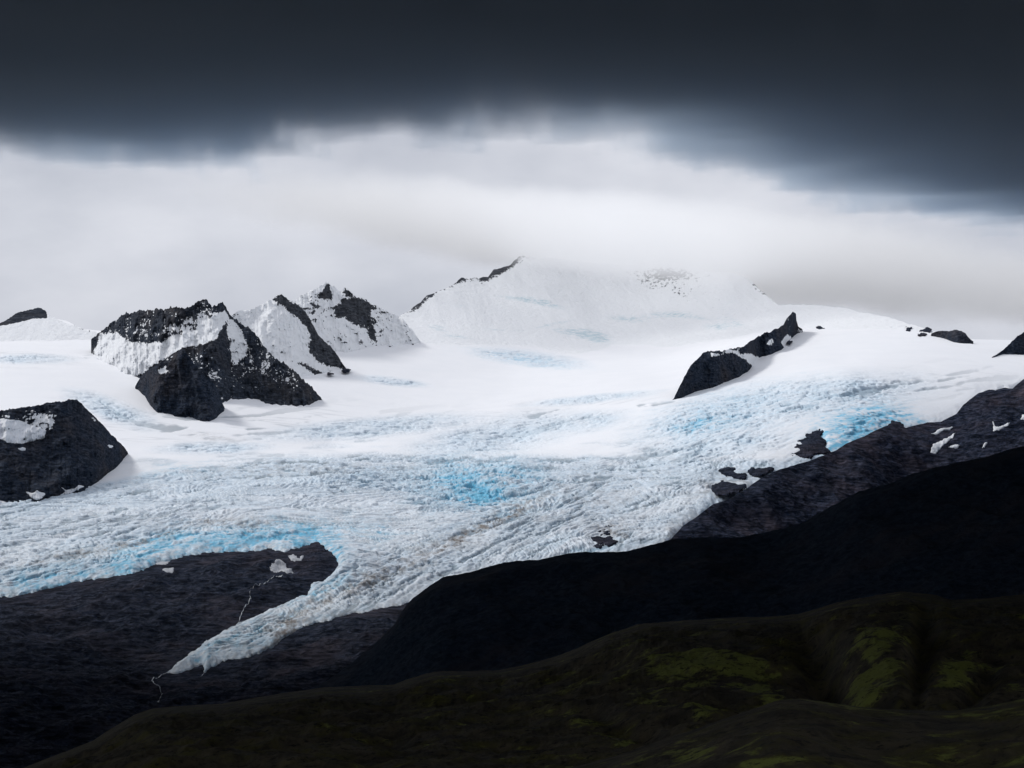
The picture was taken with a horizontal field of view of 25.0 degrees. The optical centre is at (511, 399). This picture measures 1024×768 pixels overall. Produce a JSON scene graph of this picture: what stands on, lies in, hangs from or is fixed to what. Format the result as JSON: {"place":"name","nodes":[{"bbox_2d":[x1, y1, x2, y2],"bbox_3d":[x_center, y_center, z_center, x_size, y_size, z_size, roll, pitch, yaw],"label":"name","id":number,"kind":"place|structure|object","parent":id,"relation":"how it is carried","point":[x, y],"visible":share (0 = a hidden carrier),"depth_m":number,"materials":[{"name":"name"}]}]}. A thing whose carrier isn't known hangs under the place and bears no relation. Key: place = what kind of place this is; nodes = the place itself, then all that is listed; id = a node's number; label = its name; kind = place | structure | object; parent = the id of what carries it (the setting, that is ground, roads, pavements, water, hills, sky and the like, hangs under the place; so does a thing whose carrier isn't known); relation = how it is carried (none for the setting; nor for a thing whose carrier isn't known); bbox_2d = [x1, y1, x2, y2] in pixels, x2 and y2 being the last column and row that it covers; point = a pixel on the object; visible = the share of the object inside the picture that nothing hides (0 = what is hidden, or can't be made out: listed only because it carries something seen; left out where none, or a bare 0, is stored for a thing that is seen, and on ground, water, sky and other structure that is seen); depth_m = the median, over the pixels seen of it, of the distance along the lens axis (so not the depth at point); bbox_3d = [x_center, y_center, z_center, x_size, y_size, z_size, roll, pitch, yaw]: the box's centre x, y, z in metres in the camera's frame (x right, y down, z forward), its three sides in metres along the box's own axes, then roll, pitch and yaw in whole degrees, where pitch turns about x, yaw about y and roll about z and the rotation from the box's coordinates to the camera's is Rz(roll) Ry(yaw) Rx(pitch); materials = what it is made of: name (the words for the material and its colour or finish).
{"place":"outdoors","nodes":[
{"label":"outdoors","id":0,"kind":"place"},
{"bbox_2d":[0,308,96,340],"bbox_3d":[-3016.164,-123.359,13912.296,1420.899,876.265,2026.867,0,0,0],"label":"mountain","id":1,"kind":"structure","parent":0,"point":[37,324],"depth_m":13564.57,"materials":[{"name":"white snow"}]},
{"bbox_2d":[0,399,127,501],"bbox_3d":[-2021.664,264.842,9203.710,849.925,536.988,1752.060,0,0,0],"label":"mountain","id":2,"kind":"structure","parent":0,"point":[71,449],"depth_m":8945.72,"materials":[{"name":"grey stone"}]},
{"bbox_2d":[0,418,45,443],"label":"snow patch","id":3,"kind":"object","parent":2,"relation":"on","point":[18,431],"visible":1,"depth_m":8927.69,"materials":[{"name":"white snow"}]},
{"bbox_2d":[26,490,44,499],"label":"snow patch","id":4,"kind":"object","parent":2,"relation":"on","point":[36,495],"visible":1,"depth_m":8554.89,"materials":[{"name":"white snow"}]},
{"bbox_2d":[61,485,83,493],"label":"snow patch","id":5,"kind":"object","parent":2,"relation":"on","point":[78,487],"visible":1,"depth_m":8751.54,"materials":[{"name":"white snow"}]},
{"bbox_2d":[135,348,224,421],"bbox_3d":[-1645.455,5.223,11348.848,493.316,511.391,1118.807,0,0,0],"label":"mountain","id":6,"kind":"structure","parent":0,"point":[178,383],"depth_m":11034.83,"materials":[{"name":"grey stone"}]},
{"bbox_2d":[0,545,408,767],"bbox_3d":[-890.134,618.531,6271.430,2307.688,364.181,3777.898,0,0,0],"label":"rock terrain","id":7,"kind":"object","parent":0,"point":[84,662],"visible":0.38,"depth_m":6207.66,"materials":[{"name":"bare dark rock"}]},
{"bbox_2d":[156,561,169,564],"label":"snow patch","id":8,"kind":"object","parent":7,"relation":"on","point":[162,563],"visible":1,"depth_m":7348.98,"materials":[{"name":"white snow"}]},
{"bbox_2d":[163,568,173,572],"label":"snow patch","id":9,"kind":"object","parent":7,"relation":"on","point":[170,570],"visible":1,"depth_m":7258.23,"materials":[{"name":"white snow"}]},
{"bbox_2d":[239,575,281,620],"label":"stream","id":10,"kind":"structure","parent":7,"relation":"on","point":[250,596],"depth_m":6690.63,"materials":[{"name":"grey liquid"}]},
{"bbox_2d":[270,559,292,573],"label":"snow patch","id":11,"kind":"object","parent":7,"relation":"on","point":[278,565],"visible":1,"depth_m":7152.46,"materials":[{"name":"white snow"}]},
{"bbox_2d":[289,554,303,561],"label":"snow patch","id":12,"kind":"object","parent":7,"relation":"on","point":[293,557],"visible":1,"depth_m":7266.47,"materials":[{"name":"white snow"}]},
{"bbox_2d":[306,542,325,553],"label":"rock outcrop","id":13,"kind":"object","parent":7,"relation":"on","point":[315,547],"visible":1,"depth_m":7465.28,"materials":[{"name":"grey stone"}]},
{"bbox_2d":[91,299,321,406],"bbox_3d":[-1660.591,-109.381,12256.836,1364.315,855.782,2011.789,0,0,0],"label":"mountain","id":14,"kind":"structure","parent":0,"point":[229,355],"depth_m":12051.56,"materials":[{"name":"grey stone"}]},
{"bbox_2d":[232,294,344,376],"bbox_3d":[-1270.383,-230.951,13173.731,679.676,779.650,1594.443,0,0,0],"label":"mountain","id":15,"kind":"structure","parent":0,"point":[281,326],"depth_m":13197.72,"materials":[{"name":"white snow"}]},
{"bbox_2d":[295,281,419,352],"bbox_3d":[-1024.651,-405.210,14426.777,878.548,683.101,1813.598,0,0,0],"label":"mountain","id":16,"kind":"structure","parent":0,"point":[345,319],"depth_m":14409.43,"materials":[{"name":"white snow"}]},
{"bbox_2d":[0,319,1023,673],"bbox_3d":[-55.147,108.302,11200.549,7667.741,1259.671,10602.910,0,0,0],"label":"glacier","id":17,"kind":"object","parent":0,"point":[396,475],"visible":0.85,"depth_m":9561.44,"materials":[{"name":"white ice"}]},
{"bbox_2d":[342,368,350,372],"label":"rock outcrop","id":18,"kind":"object","parent":17,"relation":"on","point":[344,370],"visible":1,"depth_m":13240.09,"materials":[{"name":"grey stone"}]},
{"bbox_2d":[594,544,603,548],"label":"rock outcrop","id":19,"kind":"object","parent":17,"relation":"on","point":[598,546],"visible":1,"depth_m":7462.36,"materials":[{"name":"grey stone"}]},
{"bbox_2d":[591,534,617,546],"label":"rock outcrop","id":20,"kind":"object","parent":17,"relation":"on","point":[609,541],"visible":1,"depth_m":7561.15,"materials":[{"name":"grey stone"}]},
{"bbox_2d":[598,525,611,535],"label":"rock outcrop","id":21,"kind":"object","parent":17,"relation":"on","point":[606,533],"visible":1,"depth_m":7732.27,"materials":[{"name":"grey stone"}]},
{"bbox_2d":[711,480,746,496],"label":"rock outcrop","id":22,"kind":"object","parent":17,"relation":"on","point":[723,487],"visible":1,"depth_m":8235.65,"materials":[{"name":"grey stone"}]},
{"bbox_2d":[718,467,746,479],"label":"rock outcrop","id":23,"kind":"object","parent":17,"relation":"on","point":[728,471],"visible":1,"depth_m":8529.40,"materials":[{"name":"grey stone"}]},
{"bbox_2d":[748,467,773,476],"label":"rock outcrop","id":24,"kind":"object","parent":17,"relation":"on","point":[757,472],"visible":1,"depth_m":8512.00,"materials":[{"name":"grey stone"}]},
{"bbox_2d":[792,429,830,458],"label":"rock outcrop","id":25,"kind":"object","parent":17,"relation":"on","point":[812,444],"visible":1,"depth_m":8896.07,"materials":[{"name":"grey stone"}]},
{"bbox_2d":[888,420,903,426],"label":"rock outcrop","id":26,"kind":"object","parent":17,"relation":"on","point":[896,423],"visible":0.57,"depth_m":9448.15,"materials":[{"name":"grey stone"}]},
{"bbox_2d":[919,327,931,332],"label":"rock outcrop","id":27,"kind":"object","parent":17,"relation":"on","point":[928,329],"visible":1,"depth_m":13801.12,"materials":[{"name":"grey stone"}]},
{"bbox_2d":[0,0,1023,339],"label":"sky","id":28,"kind":"structure","parent":0,"point":[865,156],"materials":[{"name":"grey"}]},
{"bbox_2d":[24,591,1023,767],"bbox_3d":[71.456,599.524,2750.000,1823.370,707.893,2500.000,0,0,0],"label":"hill","id":29,"kind":"structure","parent":0,"point":[625,690],"depth_m":2387.54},
{"bbox_2d":[309,446,1023,689],"bbox_3d":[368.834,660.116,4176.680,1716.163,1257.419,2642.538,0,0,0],"label":"hill","id":30,"kind":"structure","parent":0,"point":[954,531],"depth_m":4130.23,"materials":[{"name":"black stone"}]},
{"bbox_2d":[399,256,935,356],"bbox_3d":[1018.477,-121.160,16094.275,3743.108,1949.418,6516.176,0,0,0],"label":"mountain","id":31,"kind":"structure","parent":0,"point":[564,306],"depth_m":16271.23,"materials":[{"name":"white snow"}]},
{"bbox_2d":[673,312,802,399],"bbox_3d":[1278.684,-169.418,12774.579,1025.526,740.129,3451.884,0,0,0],"label":"mountain","id":32,"kind":"structure","parent":0,"point":[709,369],"depth_m":11903.00,"materials":[{"name":"grey stone"}]},
{"bbox_2d":[570,699,1023,767],"bbox_3d":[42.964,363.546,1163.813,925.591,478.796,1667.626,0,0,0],"label":"hill","id":33,"kind":"structure","parent":0,"point":[796,733],"depth_m":1425.04,"materials":[{"name":"green plant"}]},
{"bbox_2d":[671,379,1023,538],"bbox_3d":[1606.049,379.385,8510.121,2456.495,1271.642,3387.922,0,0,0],"label":"mountain","id":34,"kind":"structure","parent":0,"point":[797,494],"depth_m":8471.22,"materials":[{"name":"grey stone"}]},
{"bbox_2d":[930,433,954,453],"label":"snow patch","id":35,"kind":"object","parent":34,"relation":"on","point":[936,447],"visible":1,"depth_m":8840.09,"materials":[{"name":"white snow"}]},
{"bbox_2d":[932,427,952,434],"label":"snow patch","id":36,"kind":"object","parent":34,"relation":"on","point":[938,431],"visible":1,"depth_m":8999.92,"materials":[{"name":"white snow"}]},
{"bbox_2d":[993,422,1008,430],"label":"snow patch","id":37,"kind":"object","parent":34,"relation":"on","point":[995,428],"visible":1,"depth_m":8870.82,"materials":[{"name":"white snow"}]},
{"bbox_2d":[931,330,972,343],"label":"rock outcrop","id":38,"kind":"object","parent":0,"point":[956,336],"depth_m":13212.01,"materials":[{"name":"grey stone"}]},
{"bbox_2d":[992,332,1023,357],"bbox_3d":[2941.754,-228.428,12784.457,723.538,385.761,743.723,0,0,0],"label":"mountain","id":39,"kind":"structure","parent":0,"point":[1015,345],"depth_m":12748.89,"materials":[{"name":"grey stone"}]}
]}

